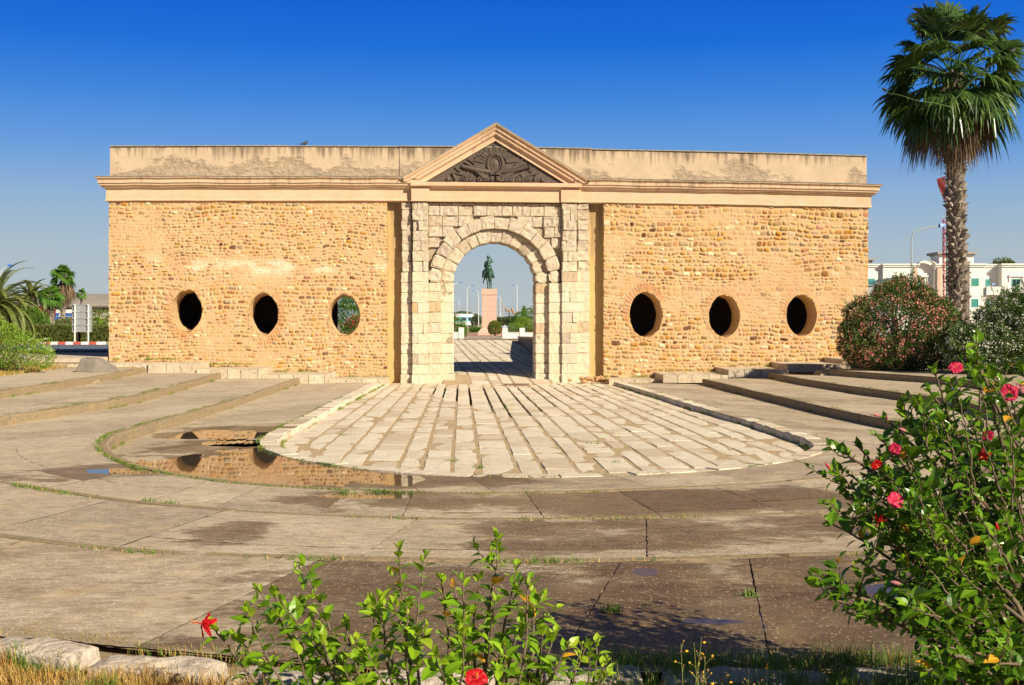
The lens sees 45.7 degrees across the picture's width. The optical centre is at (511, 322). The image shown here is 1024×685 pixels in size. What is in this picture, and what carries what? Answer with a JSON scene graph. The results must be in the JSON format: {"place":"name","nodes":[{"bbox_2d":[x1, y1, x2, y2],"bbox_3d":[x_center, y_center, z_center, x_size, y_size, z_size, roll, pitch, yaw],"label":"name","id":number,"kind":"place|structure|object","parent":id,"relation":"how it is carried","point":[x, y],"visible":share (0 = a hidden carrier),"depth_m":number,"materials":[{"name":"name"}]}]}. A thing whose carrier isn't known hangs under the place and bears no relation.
{"place":"outdoors","nodes":[
{"label":"outdoors","id":0,"kind":"place"},
{"bbox_2d":[0,345,108,350],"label":"road","id":1,"kind":"structure","parent":0,"point":[83,347],"depth_m":61.72,"materials":[{"name":"asphalt"}]},
{"bbox_2d":[345,314,358,332],"bbox_3d":[-7.696,0.724,59.987,1.126,2.268,1.056,0,0,0],"label":"flowering bush","id":2,"kind":"object","parent":1,"relation":"on","point":[353,319],"visible":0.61,"depth_m":59.80,"materials":[{"name":"green plant"}]},
{"bbox_2d":[7,294,108,322],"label":"warehouse","id":3,"kind":"structure","parent":0,"point":[97,301],"depth_m":241.21,"materials":[{"name":"beige concrete"}]},
{"bbox_2d":[57,308,108,311],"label":"window","id":4,"kind":"structure","parent":3,"relation":"in","point":[65,308],"depth_m":239.95,"materials":[{"name":"glass"}]},
{"bbox_2d":[56,310,79,316],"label":"building","id":5,"kind":"structure","parent":0,"point":[68,313],"depth_m":180.00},
{"bbox_2d":[0,626,949,684],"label":"foreground grass","id":6,"kind":"structure","parent":0,"point":[15,670],"depth_m":5.82,"materials":[{"name":"green plant"}]},
{"bbox_2d":[466,333,501,335],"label":"forecourt paving","id":7,"kind":"structure","parent":0,"point":[471,334],"depth_m":113.09,"materials":[{"name":"beige stone"}]},
{"bbox_2d":[478,289,500,334],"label":"statue pedestal","id":8,"kind":"object","parent":7,"relation":"on","point":[489,305],"visible":0.8,"depth_m":115.30,"materials":[{"name":"pink stone"}]},
{"bbox_2d":[482,255,494,288],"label":"equestrian statue","id":9,"kind":"object","parent":8,"relation":"on","point":[487,273],"visible":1,"depth_m":115.51,"materials":[{"name":"green metal"}]},
{"bbox_2d":[443,339,552,384],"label":"path","id":10,"kind":"structure","parent":0,"point":[462,379],"depth_m":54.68,"materials":[{"name":"beige stone"}]},
{"bbox_2d":[476,306,531,318],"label":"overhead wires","id":11,"kind":"object","parent":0,"point":[501,311],"visible":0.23,"depth_m":429.98,"materials":[{"name":"grey metal"}]},
{"bbox_2d":[0,323,1022,684],"bbox_3d":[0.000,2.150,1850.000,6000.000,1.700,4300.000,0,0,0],"label":"ground","id":12,"kind":"structure","parent":0,"point":[106,651],"depth_m":6.33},
{"bbox_2d":[0,261,51,338],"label":"date palm","id":13,"kind":"object","parent":12,"relation":"on","point":[9,309],"visible":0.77,"depth_m":73.92,"materials":[{"name":"green plant"}]},
{"bbox_2d":[7,279,48,323],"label":"date palm","id":14,"kind":"object","parent":12,"relation":"on","point":[33,295],"visible":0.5,"depth_m":99.63,"materials":[{"name":"green plant"}]},
{"bbox_2d":[12,305,51,323],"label":"shrub","id":15,"kind":"object","parent":12,"relation":"on","point":[41,318],"visible":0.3,"depth_m":85.65,"materials":[{"name":"green plant"}]},
{"bbox_2d":[0,344,80,375],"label":"dry verge grass","id":16,"kind":"structure","parent":12,"relation":"on","point":[11,371],"depth_m":41.89,"materials":[{"name":"beige plant"}]},
{"bbox_2d":[0,316,56,370],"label":"plumbago bush","id":17,"kind":"object","parent":16,"relation":"on","point":[13,356],"visible":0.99,"depth_m":40.32,"materials":[{"name":"green plant"}]},
{"bbox_2d":[2,323,81,341],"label":"hedge","id":18,"kind":"object","parent":12,"relation":"on","point":[63,332],"visible":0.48,"depth_m":82.96,"materials":[{"name":"green plant"}]},
{"bbox_2d":[0,637,100,674],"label":"kerb stone","id":19,"kind":"object","parent":12,"relation":"on","point":[81,652],"visible":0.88,"depth_m":6.09,"materials":[{"name":"beige stone"}]},
{"bbox_2d":[36,284,66,323],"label":"fan palm","id":20,"kind":"object","parent":12,"relation":"on","point":[52,301],"visible":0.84,"depth_m":89.77,"materials":[{"name":"green plant"}]},
{"bbox_2d":[1,353,108,362],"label":"pavement strip","id":21,"kind":"object","parent":12,"relation":"on","point":[71,358],"depth_m":47.89,"materials":[{"name":"beige concrete"}]},
{"bbox_2d":[54,317,71,323],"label":"shrub","id":22,"kind":"object","parent":12,"relation":"on","point":[62,320],"visible":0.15,"depth_m":91.51,"materials":[{"name":"green plant"}]},
{"bbox_2d":[49,264,76,318],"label":"fan palm","id":23,"kind":"object","parent":12,"relation":"on","point":[64,273],"visible":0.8,"depth_m":103.74,"materials":[{"name":"green plant"}]},
{"bbox_2d":[76,288,86,311],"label":"fan palm","id":24,"kind":"object","parent":12,"relation":"on","point":[81,296],"visible":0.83,"depth_m":109.91,"materials":[{"name":"green plant"}]},
{"bbox_2d":[72,304,91,341],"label":"road sign","id":25,"kind":"object","parent":12,"relation":"on","point":[81,321],"visible":0.94,"depth_m":75.98,"materials":[{"name":"grey metal"}]},
{"bbox_2d":[71,308,108,323],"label":"shrub","id":26,"kind":"object","parent":12,"relation":"on","point":[99,314],"visible":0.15,"depth_m":99.70,"materials":[{"name":"green plant"}]},
{"bbox_2d":[80,324,108,341],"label":"hedge","id":27,"kind":"object","parent":12,"relation":"on","point":[99,332],"visible":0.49,"depth_m":83.27,"materials":[{"name":"green plant"}]},
{"bbox_2d":[92,316,108,324],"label":"young palm","id":28,"kind":"object","parent":12,"relation":"on","point":[99,320],"visible":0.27,"depth_m":87.78,"materials":[{"name":"green plant"}]},
{"bbox_2d":[86,655,228,684],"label":"kerb stone","id":29,"kind":"object","parent":12,"relation":"on","point":[193,663],"visible":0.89,"depth_m":5.86,"materials":[{"name":"beige stone"}]},
{"bbox_2d":[18,362,388,384],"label":"stone walk","id":30,"kind":"structure","parent":12,"relation":"on","point":[243,372],"depth_m":45.42,"materials":[{"name":"beige stone"}]},
{"bbox_2d":[226,666,337,684],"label":"kerb stone","id":31,"kind":"object","parent":12,"relation":"on","point":[289,677],"visible":0.42,"depth_m":5.59,"materials":[{"name":"beige stone"}]},
{"bbox_2d":[338,296,359,335],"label":"shrub","id":32,"kind":"object","parent":12,"relation":"on","point":[345,301],"visible":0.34,"depth_m":65.49,"materials":[{"name":"green plant"}]},
{"bbox_2d":[191,527,578,684],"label":"hibiscus bush","id":33,"kind":"object","parent":12,"relation":"on","point":[455,660],"visible":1,"depth_m":4.70,"materials":[{"name":"green plant"}]},
{"bbox_2d":[363,667,494,684],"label":"kerb stone","id":34,"kind":"object","parent":12,"relation":"on","point":[434,680],"visible":0.21,"depth_m":5.58,"materials":[{"name":"beige stone"}]},
{"bbox_2d":[453,327,463,337],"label":"white wall","id":35,"kind":"structure","parent":12,"relation":"on","point":[460,334],"depth_m":92.94,"materials":[{"name":"white paint"}]},
{"bbox_2d":[453,317,467,336],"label":"shrub","id":36,"kind":"object","parent":12,"relation":"on","point":[463,324],"visible":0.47,"depth_m":99.59,"materials":[{"name":"green plant"}]},
{"bbox_2d":[456,314,474,325],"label":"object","id":37,"kind":"object","parent":12,"relation":"on","point":[467,317],"visible":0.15,"depth_m":417.07,"materials":[{"name":"white metal"}]},
{"bbox_2d":[453,311,481,320],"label":"tree","id":38,"kind":"object","parent":12,"relation":"on","point":[463,312],"visible":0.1,"depth_m":479.53,"materials":[{"name":"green plant"}]},
{"bbox_2d":[469,326,481,332],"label":"hedge","id":39,"kind":"object","parent":12,"relation":"on","point":[476,329],"visible":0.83,"depth_m":150.05,"materials":[{"name":"green plant"}]},
{"bbox_2d":[472,290,478,326],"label":"street lamp","id":40,"kind":"object","parent":12,"relation":"on","point":[478,307],"visible":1,"depth_m":359.90,"materials":[{"name":"white metal"}]},
{"bbox_2d":[470,314,481,325],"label":"tree","id":41,"kind":"object","parent":12,"relation":"on","point":[474,318],"visible":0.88,"depth_m":399.19,"materials":[{"name":"green plant"}]},
{"bbox_2d":[454,336,517,338],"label":"forecourt apron","id":42,"kind":"object","parent":12,"relation":"on","point":[483,337],"depth_m":98.67,"materials":[{"name":"beige stone"}]},
{"bbox_2d":[2,378,970,516],"bbox_3d":[-0.088,2.093,28.684,21.595,0.001,34.000,0,0,0],"label":"joint bed","id":43,"kind":"object","parent":12,"relation":"on","point":[458,512],"visible":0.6,"depth_m":14.87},
{"bbox_2d":[87,467,155,475],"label":"puddle water","id":44,"kind":"structure","parent":43,"relation":"on","point":[131,470],"depth_m":17.01,"materials":[{"name":"brown liquid"}]},
{"bbox_2d":[319,491,414,499],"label":"puddle water","id":45,"kind":"structure","parent":43,"relation":"on","point":[375,495],"depth_m":14.65,"materials":[{"name":"brown liquid"}]},
{"bbox_2d":[94,122,882,383],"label":"city gate wall","id":46,"kind":"structure","parent":12,"relation":"on","point":[648,263],"depth_m":48.54,"materials":[{"name":"stone"}]},
{"bbox_2d":[487,320,502,335],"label":"flowering bush","id":47,"kind":"object","parent":12,"relation":"on","point":[496,324],"visible":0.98,"depth_m":111.71,"materials":[{"name":"green plant"}]},
{"bbox_2d":[497,315,514,325],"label":"tree","id":48,"kind":"object","parent":12,"relation":"on","point":[504,320],"visible":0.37,"depth_m":328.49,"materials":[{"name":"green plant"}]},
{"bbox_2d":[505,308,513,321],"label":"ornate lamp post","id":49,"kind":"object","parent":12,"relation":"on","point":[509,310],"visible":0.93,"depth_m":147.92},
{"bbox_2d":[502,328,532,337],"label":"white wall","id":50,"kind":"structure","parent":12,"relation":"on","point":[507,334],"depth_m":92.97,"materials":[{"name":"white paint"}]},
{"bbox_2d":[506,307,533,331],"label":"shrub","id":51,"kind":"object","parent":12,"relation":"on","point":[521,315],"visible":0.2,"depth_m":117.72,"materials":[{"name":"green plant"}]},
{"bbox_2d":[508,322,532,331],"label":"shrub","id":52,"kind":"object","parent":12,"relation":"on","point":[514,327],"visible":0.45,"depth_m":103.02,"materials":[{"name":"green plant"}]},
{"bbox_2d":[515,316,532,331],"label":"shrub","id":53,"kind":"object","parent":12,"relation":"on","point":[518,320],"visible":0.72,"depth_m":103.76,"materials":[{"name":"green plant"}]},
{"bbox_2d":[517,336,532,355],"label":"retaining wall","id":54,"kind":"structure","parent":12,"relation":"on","point":[526,342],"depth_m":73.11,"materials":[{"name":"concrete"}]},
{"bbox_2d":[562,633,615,684],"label":"hibiscus shoot","id":55,"kind":"object","parent":12,"relation":"on","point":[602,675],"visible":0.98,"depth_m":4.85,"materials":[{"name":"green plant"}]},
{"bbox_2d":[543,665,642,684],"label":"kerb stone","id":56,"kind":"object","parent":12,"relation":"on","point":[628,676],"visible":0.5,"depth_m":5.63,"materials":[{"name":"beige stone"}]},
{"bbox_2d":[674,636,712,684],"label":"wildflower","id":57,"kind":"object","parent":12,"relation":"on","point":[700,658],"visible":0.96,"depth_m":5.02,"materials":[{"name":"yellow plant"}]},
{"bbox_2d":[689,671,713,684],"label":"wildflower","id":58,"kind":"object","parent":12,"relation":"on","point":[711,683],"visible":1,"depth_m":4.90,"materials":[{"name":"yellow plant"}]},
{"bbox_2d":[715,674,751,684],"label":"wildflower","id":59,"kind":"object","parent":12,"relation":"on","point":[729,681],"visible":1,"depth_m":5.10,"materials":[{"name":"yellow plant"}]},
{"bbox_2d":[660,666,831,684],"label":"kerb stone","id":60,"kind":"object","parent":12,"relation":"on","point":[734,677],"visible":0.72,"depth_m":5.63,"materials":[{"name":"grey stone"}]},
{"bbox_2d":[742,661,768,684],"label":"wildflower","id":61,"kind":"object","parent":12,"relation":"on","point":[757,675],"visible":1,"depth_m":5.00,"materials":[{"name":"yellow plant"}]},
{"bbox_2d":[605,357,926,384],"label":"stone walk","id":62,"kind":"structure","parent":12,"relation":"on","point":[740,372],"depth_m":46.62,"materials":[{"name":"beige stone"}]},
{"bbox_2d":[833,265,967,370],"bbox_3d":[13.690,-0.166,42.974,4.674,3.844,3.971,0,0,0],"label":"oleander bush","id":63,"kind":"object","parent":12,"relation":"on","point":[915,354],"visible":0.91,"depth_m":42.00,"materials":[{"name":"green plant"}]},
{"bbox_2d":[850,667,950,684],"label":"kerb stone","id":64,"kind":"object","parent":12,"relation":"on","point":[866,671],"visible":0.23,"depth_m":5.67,"materials":[{"name":"grey stone"}]},
{"bbox_2d":[799,327,1023,684],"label":"hibiscus bush","id":65,"kind":"object","parent":12,"relation":"on","point":[973,641],"visible":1,"depth_m":4.80,"materials":[{"name":"green plant"}]},
{"bbox_2d":[910,223,945,334],"bbox_3d":[21.222,-1.772,62.000,1.791,6.544,0.320,0,0,0],"label":"street lamp","id":66,"kind":"object","parent":12,"relation":"on","point":[941,225],"visible":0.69,"depth_m":61.97,"materials":[{"name":"grey metal"}]},
{"bbox_2d":[941,209,945,331],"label":"lattice mast","id":67,"kind":"object","parent":12,"relation":"on","point":[944,249],"visible":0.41,"depth_m":149.97,"materials":[{"name":"red metal"}]},
{"bbox_2d":[946,177,947,299],"bbox_3d":[20.789,-2.831,58.000,0.320,8.661,0.320,0,0,0],"label":"tall pole","id":68,"kind":"object","parent":12,"relation":"on","point":[946,252],"visible":0.09,"depth_m":57.95,"materials":[{"name":"red metal"}]},
{"bbox_2d":[937,176,945,200],"bbox_3d":[20.477,-6.372,58.005,0.445,1.243,0.070,0,0,0],"label":"pennant","id":69,"kind":"object","parent":68,"relation":"hanging from","point":[941,183],"visible":0.74,"depth_m":57.99,"materials":[{"name":"red fabric"}]},
{"bbox_2d":[871,0,1023,343],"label":"fan palm","id":70,"kind":"object","parent":12,"relation":"on","point":[953,122],"visible":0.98,"depth_m":51.75,"materials":[{"name":"green plant"}]},
{"bbox_2d":[934,278,1023,374],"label":"oleander bush","id":71,"kind":"object","parent":12,"relation":"on","point":[990,322],"visible":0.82,"depth_m":39.48,"materials":[{"name":"green plant"}]},
{"bbox_2d":[992,257,1014,263],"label":"roadside tree","id":72,"kind":"object","parent":12,"relation":"on","point":[995,261],"visible":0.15,"depth_m":199.54,"materials":[{"name":"green plant"}]},
{"bbox_2d":[0,368,1023,673],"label":"pavement","id":73,"kind":"structure","parent":0,"point":[80,592],"depth_m":7.38,"materials":[{"name":"concrete"}]},
{"bbox_2d":[75,357,119,371],"bbox_3d":[-14.149,1.436,41.488,1.311,0.487,0.900,0,0,0],"label":"concrete lump","id":74,"kind":"object","parent":73,"relation":"on","point":[89,364],"visible":1,"depth_m":41.21,"materials":[{"name":"grey concrete"}]},
{"bbox_2d":[614,566,658,575],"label":"puddle water","id":75,"kind":"structure","parent":73,"relation":"on","point":[646,572],"depth_m":8.23,"materials":[{"name":"grey liquid"}]},
{"bbox_2d":[682,614,764,629],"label":"puddle water","id":76,"kind":"structure","parent":73,"relation":"on","point":[709,621],"depth_m":6.85,"materials":[{"name":"grey liquid"}]},
{"bbox_2d":[865,584,930,597],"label":"puddle water","id":77,"kind":"structure","parent":73,"relation":"on","point":[872,589],"depth_m":7.69,"materials":[{"name":"grey liquid"}]},
{"bbox_2d":[0,373,1023,557],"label":"pavement","id":78,"kind":"structure","parent":0,"point":[624,537],"depth_m":11.02,"materials":[{"name":"concrete"}]},
{"bbox_2d":[0,367,1022,562],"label":"step riser","id":79,"kind":"object","parent":78,"relation":"on","point":[20,391],"visible":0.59,"depth_m":9.07,"materials":[{"name":"beige concrete"}]},
{"bbox_2d":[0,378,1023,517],"bbox_3d":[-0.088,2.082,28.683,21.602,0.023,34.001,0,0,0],"label":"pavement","id":80,"kind":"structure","parent":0,"point":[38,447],"depth_m":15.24,"materials":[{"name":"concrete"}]},
{"bbox_2d":[0,372,1023,519],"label":"step riser","id":81,"kind":"object","parent":80,"relation":"on","point":[42,414],"visible":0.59,"depth_m":26.82,"materials":[{"name":"beige concrete"}]},
{"bbox_2d":[0,0,1023,322],"label":"sky","id":82,"kind":"structure","parent":0,"point":[79,79],"materials":[{"name":"blue"}]},
{"bbox_2d":[112,382,963,491],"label":"pavement","id":83,"kind":"structure","parent":0,"point":[838,430],"depth_m":23.27,"materials":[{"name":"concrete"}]},
{"bbox_2d":[151,429,268,441],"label":"puddle water","id":84,"kind":"structure","parent":83,"relation":"on","point":[227,435],"depth_m":24.59,"materials":[{"name":"brown liquid"}]},
{"bbox_2d":[192,440,259,445],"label":"puddle water","id":85,"kind":"structure","parent":83,"relation":"on","point":[214,443],"depth_m":23.15,"materials":[{"name":"brown liquid"}]},
{"bbox_2d":[128,443,424,490],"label":"puddle water","id":86,"kind":"structure","parent":83,"relation":"on","point":[257,465],"depth_m":18.77,"materials":[{"name":"brown liquid"}]},
{"bbox_2d":[99,378,1010,493],"bbox_3d":[0.170,2.199,30.156,16.490,0.262,30.753,0,0,0],"label":"step riser","id":87,"kind":"object","parent":83,"relation":"on","point":[123,436],"visible":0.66,"depth_m":26.89,"materials":[{"name":"beige concrete"}]},
{"bbox_2d":[280,382,806,474],"bbox_3d":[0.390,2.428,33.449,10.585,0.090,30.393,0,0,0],"label":"court paving","id":88,"kind":"structure","parent":0,"point":[390,449],"depth_m":26.39,"materials":[{"name":"white stone"}]},
{"bbox_2d":[4,357,1020,612],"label":"grass","id":89,"kind":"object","parent":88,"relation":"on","point":[534,559],"visible":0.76,"depth_m":18.25,"materials":[{"name":"green plant"}]},
{"bbox_2d":[504,383,528,384],"bbox_3d":[0.172,2.345,46.225,0.953,0.050,0.250,0,0,0],"label":"drain grate","id":90,"kind":"object","parent":88,"relation":"on","point":[516,384],"visible":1,"depth_m":46.10,"materials":[{"name":"stone"}]},
{"bbox_2d":[260,382,830,477],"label":"court kerb","id":91,"kind":"structure","parent":88,"relation":"on","point":[271,440],"depth_m":23.94,"materials":[{"name":"white stone"}]},
{"bbox_2d":[568,375,609,383],"bbox_3d":[3.026,2.243,47.841,1.710,0.328,0.722,0,0,0],"label":"rubble pile","id":92,"kind":"object","parent":88,"relation":"on","point":[584,380],"visible":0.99,"depth_m":47.69,"materials":[{"name":"beige stone"}]},
{"bbox_2d":[868,278,893,334],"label":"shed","id":93,"kind":"structure","parent":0,"point":[870,287],"depth_m":105.00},
{"bbox_2d":[868,252,1023,330],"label":"white building","id":94,"kind":"structure","parent":0,"point":[983,276],"depth_m":186.80,"materials":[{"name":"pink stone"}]},
{"bbox_2d":[972,299,977,306],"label":"window","id":95,"kind":"structure","parent":94,"relation":"in","point":[974,301],"depth_m":186.46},
{"bbox_2d":[972,278,978,285],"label":"window","id":96,"kind":"structure","parent":94,"relation":"in","point":[975,281],"depth_m":186.46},
{"bbox_2d":[985,279,989,286],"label":"window","id":97,"kind":"structure","parent":94,"relation":"in","point":[987,281],"depth_m":187.83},
{"bbox_2d":[1012,279,1020,289],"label":"window","id":98,"kind":"structure","parent":94,"relation":"in","point":[1013,280],"depth_m":186.46,"materials":[{"name":"teal glass"}]}
]}

